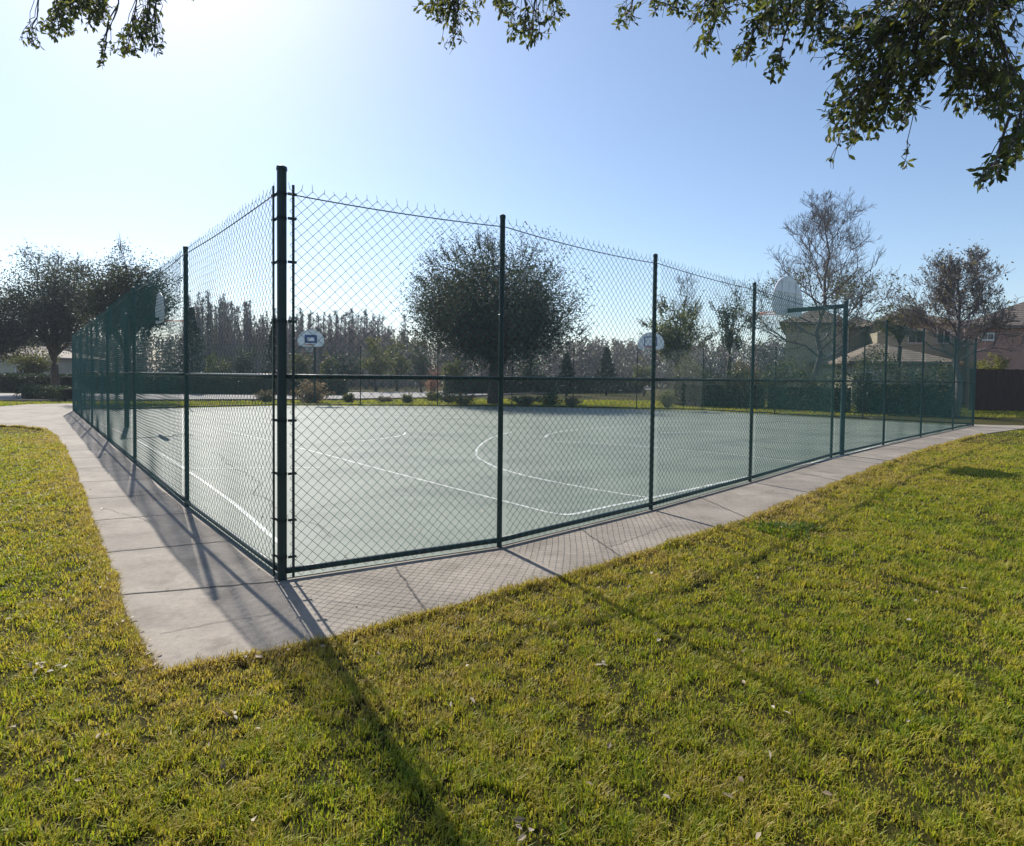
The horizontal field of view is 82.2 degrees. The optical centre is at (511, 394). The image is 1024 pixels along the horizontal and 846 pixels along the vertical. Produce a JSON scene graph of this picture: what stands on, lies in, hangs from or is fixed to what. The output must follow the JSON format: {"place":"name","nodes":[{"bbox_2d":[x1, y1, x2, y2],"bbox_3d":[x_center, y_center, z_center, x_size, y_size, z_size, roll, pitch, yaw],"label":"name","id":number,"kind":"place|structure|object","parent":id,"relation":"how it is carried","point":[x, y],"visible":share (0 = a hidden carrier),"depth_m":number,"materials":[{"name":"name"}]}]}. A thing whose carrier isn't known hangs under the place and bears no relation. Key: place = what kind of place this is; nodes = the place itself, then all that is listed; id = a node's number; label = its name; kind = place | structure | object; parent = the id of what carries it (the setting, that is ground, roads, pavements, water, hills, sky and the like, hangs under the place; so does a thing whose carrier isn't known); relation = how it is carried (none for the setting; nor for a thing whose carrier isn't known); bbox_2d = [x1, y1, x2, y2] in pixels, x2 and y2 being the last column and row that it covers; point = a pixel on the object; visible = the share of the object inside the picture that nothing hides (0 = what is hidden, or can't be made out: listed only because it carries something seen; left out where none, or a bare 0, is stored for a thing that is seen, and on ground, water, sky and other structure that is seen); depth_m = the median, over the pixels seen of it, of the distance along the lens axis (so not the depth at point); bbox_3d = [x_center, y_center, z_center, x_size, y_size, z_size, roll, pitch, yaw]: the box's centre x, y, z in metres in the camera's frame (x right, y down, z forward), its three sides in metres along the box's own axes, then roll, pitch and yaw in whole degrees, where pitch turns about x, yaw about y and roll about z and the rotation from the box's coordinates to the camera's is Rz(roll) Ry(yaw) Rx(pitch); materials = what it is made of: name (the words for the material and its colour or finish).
{"place":"outdoors","nodes":[
{"label":"outdoors","id":0,"kind":"place"},
{"bbox_2d":[0,346,105,376],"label":"house","id":1,"kind":"structure","parent":0,"point":[65,362],"depth_m":63.57,"materials":[{"name":"beige paint"}]},
{"bbox_2d":[0,386,650,398],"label":"road","id":2,"kind":"structure","parent":0,"point":[10,395],"depth_m":40.88,"materials":[{"name":"grey asphalt"}]},
{"bbox_2d":[0,380,1023,845],"bbox_3d":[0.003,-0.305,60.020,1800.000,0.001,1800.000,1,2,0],"label":"lawn","id":3,"kind":"structure","parent":0,"point":[580,726],"depth_m":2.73,"materials":[{"name":"plant"}]},
{"bbox_2d":[0,280,58,362],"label":"oak tree","id":4,"kind":"object","parent":3,"relation":"on","point":[13,338],"visible":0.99,"depth_m":36.09,"materials":[{"name":"green plant"}]},
{"bbox_2d":[0,342,61,373],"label":"shrub","id":5,"kind":"object","parent":3,"relation":"on","point":[32,364],"visible":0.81,"depth_m":45.58,"materials":[{"name":"green plant"}]},
{"bbox_2d":[0,372,71,391],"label":"hedge","id":6,"kind":"object","parent":3,"relation":"on","point":[9,382],"visible":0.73,"depth_m":42.72,"materials":[{"name":"green plant"}]},
{"bbox_2d":[12,383,86,400],"bbox_3d":[-24.984,-0.134,31.767,5.356,0.968,1.735,2,2,28],"label":"hedge","id":7,"kind":"object","parent":3,"relation":"on","point":[45,391],"visible":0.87,"depth_m":31.18,"materials":[{"name":"green plant"}]},
{"bbox_2d":[0,238,112,385],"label":"oak tree","id":8,"kind":"object","parent":3,"relation":"on","point":[54,296],"visible":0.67,"depth_m":38.90,"materials":[{"name":"green plant"}]},
{"bbox_2d":[64,234,188,398],"bbox_3d":[-20.652,-4.143,31.473,6.279,9.002,5.593,1,2,0],"label":"oak tree","id":9,"kind":"object","parent":3,"relation":"on","point":[115,285],"visible":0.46,"depth_m":30.66,"materials":[{"name":"green plant"}]},
{"bbox_2d":[174,307,209,372],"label":"cedar tree","id":10,"kind":"object","parent":3,"relation":"on","point":[193,339],"visible":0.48,"depth_m":45.76,"materials":[{"name":"green plant"}]},
{"bbox_2d":[193,297,210,372],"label":"cypress tree","id":11,"kind":"object","parent":3,"relation":"on","point":[204,329],"visible":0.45,"depth_m":66.49,"materials":[{"name":"green plant"}]},
{"bbox_2d":[203,296,215,367],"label":"cypress tree","id":12,"kind":"object","parent":3,"relation":"on","point":[208,302],"visible":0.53,"depth_m":68.23,"materials":[{"name":"green plant"}]},
{"bbox_2d":[76,373,350,394],"bbox_3d":[-22.054,-0.828,43.986,19.449,1.737,2.134,0,2,-6],"label":"hedge","id":13,"kind":"object","parent":3,"relation":"on","point":[344,383],"visible":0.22,"depth_m":43.56,"materials":[{"name":"green plant"}]},
{"bbox_2d":[203,353,231,372],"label":"tree","id":14,"kind":"object","parent":3,"relation":"on","point":[220,365],"visible":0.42,"depth_m":56.60,"materials":[{"name":"green plant"}]},
{"bbox_2d":[214,303,227,364],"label":"cypress tree","id":15,"kind":"object","parent":3,"relation":"on","point":[220,331],"visible":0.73,"depth_m":67.05,"materials":[{"name":"green plant"}]},
{"bbox_2d":[212,304,229,364],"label":"cypress tree","id":16,"kind":"object","parent":3,"relation":"on","point":[219,335],"visible":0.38,"depth_m":69.00,"materials":[{"name":"green plant"}]},
{"bbox_2d":[223,302,236,369],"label":"cypress tree","id":17,"kind":"object","parent":3,"relation":"on","point":[228,326],"visible":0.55,"depth_m":70.45,"materials":[{"name":"green plant"}]},
{"bbox_2d":[228,300,237,372],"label":"cypress tree","id":18,"kind":"object","parent":3,"relation":"on","point":[231,304],"visible":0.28,"depth_m":74.80,"materials":[{"name":"green plant"}]},
{"bbox_2d":[224,306,244,372],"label":"cypress tree","id":19,"kind":"object","parent":3,"relation":"on","point":[235,342],"visible":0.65,"depth_m":66.07,"materials":[{"name":"green plant"}]},
{"bbox_2d":[232,306,244,361],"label":"cypress tree","id":20,"kind":"object","parent":3,"relation":"on","point":[239,330],"visible":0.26,"depth_m":67.85,"materials":[{"name":"green plant"}]},
{"bbox_2d":[224,346,257,377],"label":"tree","id":21,"kind":"object","parent":3,"relation":"on","point":[241,363],"visible":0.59,"depth_m":57.45,"materials":[{"name":"green plant"}]},
{"bbox_2d":[240,300,252,351],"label":"cypress tree","id":22,"kind":"object","parent":3,"relation":"on","point":[245,302],"visible":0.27,"depth_m":70.92,"materials":[{"name":"green plant"}]},
{"bbox_2d":[244,303,254,370],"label":"cypress tree","id":23,"kind":"object","parent":3,"relation":"on","point":[248,332],"visible":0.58,"depth_m":69.05,"materials":[{"name":"green plant"}]},
{"bbox_2d":[252,325,264,372],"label":"cypress tree","id":24,"kind":"object","parent":3,"relation":"on","point":[259,345],"visible":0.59,"depth_m":66.09,"materials":[{"name":"green plant"}]},
{"bbox_2d":[255,320,270,372],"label":"cypress tree","id":25,"kind":"object","parent":3,"relation":"on","point":[264,329],"visible":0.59,"depth_m":66.62,"materials":[{"name":"green plant"}]},
{"bbox_2d":[255,389,275,401],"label":"shrub","id":26,"kind":"object","parent":3,"relation":"on","point":[265,397],"visible":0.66,"depth_m":32.35,"materials":[{"name":"green plant"}]},
{"bbox_2d":[263,311,270,370],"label":"cypress tree","id":27,"kind":"object","parent":3,"relation":"on","point":[267,330],"visible":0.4,"depth_m":69.75,"materials":[{"name":"green plant"}]},
{"bbox_2d":[259,318,288,373],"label":"cedar tree","id":28,"kind":"object","parent":3,"relation":"on","point":[266,353],"visible":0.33,"depth_m":46.64,"materials":[{"name":"green plant"}]},
{"bbox_2d":[287,323,295,371],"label":"cypress tree","id":29,"kind":"object","parent":3,"relation":"on","point":[290,341],"visible":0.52,"depth_m":67.52,"materials":[{"name":"green plant"}]},
{"bbox_2d":[287,315,297,373],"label":"cypress tree","id":30,"kind":"object","parent":3,"relation":"on","point":[289,317],"visible":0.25,"depth_m":68.91,"materials":[{"name":"green plant"}]},
{"bbox_2d":[295,307,303,358],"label":"cypress tree","id":31,"kind":"object","parent":3,"relation":"on","point":[301,331],"visible":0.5,"depth_m":67.57,"materials":[{"name":"green plant"}]},
{"bbox_2d":[287,351,313,373],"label":"tree","id":32,"kind":"object","parent":3,"relation":"on","point":[302,362],"visible":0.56,"depth_m":56.55,"materials":[{"name":"green plant"}]},
{"bbox_2d":[297,330,323,401],"bbox_3d":[-10.368,-1.434,30.306,1.272,3.828,1.171,2,2,41],"label":"basketball hoop","id":33,"kind":"object","parent":3,"relation":"on","point":[304,337],"visible":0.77,"depth_m":30.12,"materials":[{"name":"white plastic"}]},
{"bbox_2d":[287,379,334,402],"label":"shrub","id":34,"kind":"object","parent":3,"relation":"on","point":[307,390],"visible":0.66,"depth_m":31.48,"materials":[{"name":"green plant"}]},
{"bbox_2d":[310,314,325,373],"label":"cypress tree","id":35,"kind":"object","parent":3,"relation":"on","point":[319,359],"visible":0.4,"depth_m":69.79,"materials":[{"name":"green plant"}]},
{"bbox_2d":[0,390,648,401],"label":"kerb","id":36,"kind":"structure","parent":3,"relation":"on","point":[27,400],"depth_m":32.65,"materials":[{"name":"concrete"}]},
{"bbox_2d":[318,350,341,373],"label":"tree","id":37,"kind":"object","parent":3,"relation":"on","point":[324,371],"visible":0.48,"depth_m":57.76,"materials":[{"name":"green plant"}]},
{"bbox_2d":[325,318,334,361],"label":"cypress tree","id":38,"kind":"object","parent":3,"relation":"on","point":[330,343],"visible":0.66,"depth_m":67.74,"materials":[{"name":"green plant"}]},
{"bbox_2d":[326,308,343,361],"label":"cypress tree","id":39,"kind":"object","parent":3,"relation":"on","point":[336,325],"visible":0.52,"depth_m":69.13,"materials":[{"name":"green plant"}]},
{"bbox_2d":[337,316,348,367],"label":"cypress tree","id":40,"kind":"object","parent":3,"relation":"on","point":[340,337],"visible":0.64,"depth_m":66.79,"materials":[{"name":"green plant"}]},
{"bbox_2d":[339,311,349,364],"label":"cypress tree","id":41,"kind":"object","parent":3,"relation":"on","point":[345,333],"visible":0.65,"depth_m":68.99,"materials":[{"name":"green plant"}]},
{"bbox_2d":[325,351,366,390],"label":"tree","id":42,"kind":"object","parent":3,"relation":"on","point":[354,369],"visible":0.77,"depth_m":55.87,"materials":[{"name":"green plant"}]},
{"bbox_2d":[341,393,354,401],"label":"shrub","id":43,"kind":"object","parent":3,"relation":"on","point":[348,397],"visible":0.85,"depth_m":32.92,"materials":[{"name":"green plant"}]},
{"bbox_2d":[346,315,355,387],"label":"cypress tree","id":44,"kind":"object","parent":3,"relation":"on","point":[352,336],"visible":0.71,"depth_m":68.44,"materials":[{"name":"green plant"}]},
{"bbox_2d":[347,313,363,387],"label":"cypress tree","id":45,"kind":"object","parent":3,"relation":"on","point":[357,347],"visible":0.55,"depth_m":69.92,"materials":[{"name":"green plant"}]},
{"bbox_2d":[359,308,369,388],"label":"cypress tree","id":46,"kind":"object","parent":3,"relation":"on","point":[366,349],"visible":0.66,"depth_m":66.17,"materials":[{"name":"green plant"}]},
{"bbox_2d":[368,314,375,387],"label":"cypress tree","id":47,"kind":"object","parent":3,"relation":"on","point":[372,330],"visible":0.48,"depth_m":71.28,"materials":[{"name":"green plant"}]},
{"bbox_2d":[368,317,382,387],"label":"cypress tree","id":48,"kind":"object","parent":3,"relation":"on","point":[377,334],"visible":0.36,"depth_m":70.35,"materials":[{"name":"green plant"}]},
{"bbox_2d":[358,336,400,391],"bbox_3d":[-12.591,-2.895,55.093,4.234,5.251,3.417,1,2,0],"label":"tree","id":49,"kind":"object","parent":3,"relation":"on","point":[374,361],"visible":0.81,"depth_m":54.80,"materials":[{"name":"green plant"}]},
{"bbox_2d":[380,334,412,390],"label":"tree","id":50,"kind":"object","parent":3,"relation":"on","point":[399,369],"visible":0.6,"depth_m":57.68,"materials":[{"name":"green plant"}]},
{"bbox_2d":[21,327,784,388],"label":"wood","id":51,"kind":"object","parent":3,"relation":"on","point":[593,352],"visible":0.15,"depth_m":89.14,"materials":[{"name":"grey plant"}]},
{"bbox_2d":[406,342,435,391],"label":"tree","id":52,"kind":"object","parent":3,"relation":"on","point":[425,363],"visible":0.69,"depth_m":53.52,"materials":[{"name":"green plant"}]},
{"bbox_2d":[421,391,441,400],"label":"shrub","id":53,"kind":"object","parent":3,"relation":"on","point":[433,394],"visible":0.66,"depth_m":35.85,"materials":[{"name":"green plant"}]},
{"bbox_2d":[423,363,443,393],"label":"shrub","id":54,"kind":"object","parent":3,"relation":"on","point":[431,388],"visible":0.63,"depth_m":44.86,"materials":[{"name":"green plant"}]},
{"bbox_2d":[432,385,457,402],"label":"shrub","id":55,"kind":"object","parent":3,"relation":"on","point":[446,395],"visible":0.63,"depth_m":33.89,"materials":[{"name":"green plant"}]},
{"bbox_2d":[439,358,464,392],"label":"tree","id":56,"kind":"object","parent":3,"relation":"on","point":[448,370],"visible":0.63,"depth_m":51.70,"materials":[{"name":"green plant"}]},
{"bbox_2d":[447,391,477,404],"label":"shrub","id":57,"kind":"object","parent":3,"relation":"on","point":[465,401],"visible":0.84,"depth_m":31.84,"materials":[{"name":"green plant"}]},
{"bbox_2d":[386,221,602,403],"bbox_3d":[-0.977,-4.644,33.069,12.868,10.357,11.666,1,2,0],"label":"oak tree","id":58,"kind":"object","parent":3,"relation":"on","point":[437,309],"visible":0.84,"depth_m":31.85,"materials":[{"name":"green plant"}]},
{"bbox_2d":[5,421,1002,840],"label":"leaf litter","id":59,"kind":"object","parent":3,"relation":"on","point":[517,819],"visible":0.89,"depth_m":2.75,"materials":[{"name":"brown plant"}]},
{"bbox_2d":[0,403,1023,671],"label":"walkway","id":60,"kind":"structure","parent":3,"relation":"on","point":[290,611],"depth_m":4.89,"materials":[{"name":"concrete"}]},
{"bbox_2d":[72,186,286,575],"bbox_3d":[-9.481,-0.529,13.662,0.144,3.085,24.291,-1,2,-40],"label":"chain link fence","id":61,"kind":"object","parent":60,"relation":"on","point":[165,362],"visible":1,"depth_m":7.09,"materials":[{"name":"green metal"}]},
{"bbox_2d":[103,422,781,633],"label":"pavement cracks","id":62,"kind":"object","parent":60,"relation":"on","point":[401,489],"visible":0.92,"depth_m":7.18,"materials":[{"name":"grey concrete"}]},
{"bbox_2d":[19,0,1023,193],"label":"live oak","id":63,"kind":"object","parent":3,"relation":"on","point":[1002,80],"visible":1,"depth_m":3.56,"materials":[{"name":"green plant"}]},
{"bbox_2d":[510,395,539,404],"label":"shrub","id":64,"kind":"object","parent":3,"relation":"on","point":[521,401],"visible":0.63,"depth_m":31.48,"materials":[{"name":"green plant"}]},
{"bbox_2d":[78,406,971,577],"bbox_3d":[-0.710,0.894,21.338,24.151,0.056,24.604,-1,2,-42],"label":"court surface","id":65,"kind":"object","parent":3,"relation":"on","point":[367,418],"visible":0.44,"depth_m":10.19,"materials":[{"name":"paint"}]},
{"bbox_2d":[123,293,183,425],"bbox_3d":[-10.181,-1.008,16.820,1.235,3.828,1.099,1,2,0],"label":"basketball hoop","id":66,"kind":"object","parent":65,"relation":"on","point":[161,312],"visible":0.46,"depth_m":16.44,"materials":[{"name":"green plastic"}]},
{"bbox_2d":[100,417,912,542],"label":"court lines","id":67,"kind":"object","parent":65,"relation":"on","point":[257,522],"visible":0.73,"depth_m":8.48,"materials":[{"name":"paint"}]},
{"bbox_2d":[76,336,973,423],"bbox_3d":[-0.195,-0.762,25.840,33.551,2.995,8.195,1,2,4],"label":"chain link fence","id":68,"kind":"object","parent":65,"relation":"on","point":[511,405],"visible":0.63,"depth_m":28.53,"materials":[{"name":"green metal"}]},
{"bbox_2d":[276,165,976,580],"bbox_3d":[7.383,-0.296,12.318,24.230,3.085,0.518,-1,2,-42],"label":"chain link fence","id":69,"kind":"object","parent":65,"relation":"on","point":[284,569],"visible":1,"depth_m":6.18,"materials":[{"name":"green metal"}]},
{"bbox_2d":[760,276,848,454],"bbox_3d":[6.225,-0.696,12.813,1.323,3.828,1.564,1,2,0],"label":"basketball hoop","id":70,"kind":"object","parent":65,"relation":"on","point":[788,285],"visible":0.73,"depth_m":12.70,"materials":[{"name":"white metal"}]},
{"bbox_2d":[515,359,555,392],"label":"tree","id":71,"kind":"object","parent":3,"relation":"on","point":[529,374],"visible":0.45,"depth_m":53.57,"materials":[{"name":"green plant"}]},
{"bbox_2d":[441,375,645,393],"bbox_3d":[3.609,-0.932,55.965,21.232,1.797,2.048,0,2,-22],"label":"hedge","id":72,"kind":"object","parent":3,"relation":"on","point":[465,388],"visible":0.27,"depth_m":54.49,"materials":[{"name":"green plant"}]},
{"bbox_2d":[535,389,562,405],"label":"shrub","id":73,"kind":"object","parent":3,"relation":"on","point":[547,401],"visible":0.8,"depth_m":31.82,"materials":[{"name":"green plant"}]},
{"bbox_2d":[554,353,579,395],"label":"cedar tree","id":74,"kind":"object","parent":3,"relation":"on","point":[565,383],"visible":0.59,"depth_m":47.71,"materials":[{"name":"green plant"}]},
{"bbox_2d":[561,395,582,405],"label":"shrub","id":75,"kind":"object","parent":3,"relation":"on","point":[570,402],"visible":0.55,"depth_m":31.68,"materials":[{"name":"green plant"}]},
{"bbox_2d":[590,346,621,394],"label":"cedar tree","id":76,"kind":"object","parent":3,"relation":"on","point":[609,372],"visible":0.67,"depth_m":51.72,"materials":[{"name":"green plant"}]},
{"bbox_2d":[631,356,656,395],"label":"tree","id":77,"kind":"object","parent":3,"relation":"on","point":[641,373],"visible":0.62,"depth_m":49.79,"materials":[{"name":"green plant"}]},
{"bbox_2d":[638,332,663,377],"bbox_3d":[6.967,-1.209,29.399,1.273,3.828,1.170,0,2,-21],"label":"basketball hoop","id":78,"kind":"object","parent":3,"relation":"on","point":[658,344],"visible":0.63,"depth_m":29.25,"materials":[{"name":"white plastic"}]},
{"bbox_2d":[655,389,678,407],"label":"shrub","id":79,"kind":"object","parent":3,"relation":"on","point":[666,401],"visible":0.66,"depth_m":30.89,"materials":[{"name":"green plant"}]},
{"bbox_2d":[636,290,719,382],"bbox_3d":[10.390,-3.023,37.224,5.173,7.158,4.109,2,2,38],"label":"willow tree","id":80,"kind":"object","parent":3,"relation":"on","point":[687,328],"visible":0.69,"depth_m":36.52,"materials":[{"name":"green plant"}]},
{"bbox_2d":[659,271,714,383],"bbox_3d":[13.140,-4.572,44.892,4.546,9.822,4.468,1,2,0],"label":"bare tree","id":81,"kind":"object","parent":3,"relation":"on","point":[691,278],"visible":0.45,"depth_m":44.73,"materials":[{"name":"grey plant"}]},
{"bbox_2d":[669,355,767,408],"bbox_3d":[11.517,-0.765,32.708,5.254,3.058,2.008,2,2,29],"label":"hedge","id":82,"kind":"object","parent":3,"relation":"on","point":[733,388],"visible":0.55,"depth_m":32.35,"materials":[{"name":"green plant"}]},
{"bbox_2d":[708,280,765,384],"bbox_3d":[14.940,-3.712,39.935,3.449,8.415,3.039,1,2,0],"label":"tree","id":83,"kind":"object","parent":3,"relation":"on","point":[730,333],"visible":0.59,"depth_m":39.74,"materials":[{"name":"plant"}]},
{"bbox_2d":[725,358,762,384],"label":"tree","id":84,"kind":"object","parent":3,"relation":"on","point":[745,369],"visible":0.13,"depth_m":43.77,"materials":[{"name":"green plant"}]},
{"bbox_2d":[755,361,783,389],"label":"tree","id":85,"kind":"object","parent":3,"relation":"on","point":[766,375],"visible":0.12,"depth_m":45.73,"materials":[{"name":"green plant"}]},
{"bbox_2d":[727,518,824,538],"bbox_3d":[2.783,1.380,6.051,1.006,0.145,0.681,1,2,0],"label":"weed tuft","id":86,"kind":"object","parent":3,"relation":"on","point":[765,525],"visible":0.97,"depth_m":6.07,"materials":[{"name":"green plant"}]},
{"bbox_2d":[761,355,857,411],"bbox_3d":[15.141,-0.581,30.002,2.004,2.950,4.381,-1,2,-43],"label":"hedge","id":87,"kind":"object","parent":3,"relation":"on","point":[810,401],"visible":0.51,"depth_m":29.69,"materials":[{"name":"green plant"}]},
{"bbox_2d":[705,187,916,386],"bbox_3d":[18.805,-5.883,35.880,12.432,13.160,8.837,1,2,0],"label":"bare tree","id":88,"kind":"object","parent":3,"relation":"on","point":[838,290],"visible":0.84,"depth_m":35.34,"materials":[{"name":"brown plant"}]},
{"bbox_2d":[846,365,886,413],"bbox_3d":[16.491,-0.233,27.413,1.804,2.296,1.417,1,2,0],"label":"shrub","id":89,"kind":"object","parent":3,"relation":"on","point":[858,393],"visible":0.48,"depth_m":27.35,"materials":[{"name":"green plant"}]},
{"bbox_2d":[779,311,967,404],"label":"house","id":90,"kind":"structure","parent":3,"relation":"on","point":[883,342],"depth_m":41.91,"materials":[{"name":"beige paint"}]},
{"bbox_2d":[936,330,951,343],"bbox_3d":[31.907,-4.267,43.346,1.100,1.035,0.100,1,2,0],"label":"window","id":91,"kind":"structure","parent":90,"relation":"in","point":[943,333],"depth_m":43.34,"materials":[{"name":"grey glass"}]},
{"bbox_2d":[874,295,926,382],"bbox_3d":[21.582,-2.439,32.777,2.736,6.478,2.441,2,2,36],"label":"tree","id":92,"kind":"object","parent":3,"relation":"on","point":[893,332],"visible":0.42,"depth_m":32.81,"materials":[{"name":"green plant"}]},
{"bbox_2d":[851,344,962,416],"bbox_3d":[18.231,-0.795,27.267,4.341,3.604,2.028,2,2,30],"label":"hedge","id":93,"kind":"object","parent":3,"relation":"on","point":[892,393],"visible":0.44,"depth_m":26.86,"materials":[{"name":"green plant"}]},
{"bbox_2d":[866,239,1023,417],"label":"bare tree","id":94,"kind":"object","parent":3,"relation":"on","point":[948,291],"visible":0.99,"depth_m":25.12,"materials":[{"name":"brown plant"}]},
{"bbox_2d":[960,302,1023,407],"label":"house","id":95,"kind":"structure","parent":3,"relation":"on","point":[1017,358],"depth_m":35.43,"materials":[{"name":"paint"}]},
{"bbox_2d":[980,333,994,340],"bbox_3d":[28.661,-3.506,35.367,0.820,0.521,0.100,1,2,0],"label":"window","id":96,"kind":"structure","parent":95,"relation":"in","point":[991,335],"depth_m":35.33,"materials":[{"name":"white glass"}]},
{"bbox_2d":[972,352,1011,369],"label":"shrub","id":97,"kind":"object","parent":3,"relation":"on","point":[998,362],"visible":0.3,"depth_m":33.75,"materials":[{"name":"green plant"}]},
{"bbox_2d":[968,368,1023,410],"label":"wooden fence","id":98,"kind":"object","parent":3,"relation":"on","point":[999,389],"visible":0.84,"depth_m":31.49,"materials":[{"name":"brown wood"}]},
{"bbox_2d":[0,0,1023,377],"label":"sky","id":99,"kind":"structure","parent":0,"point":[636,140],"materials":[{"name":"blue"}]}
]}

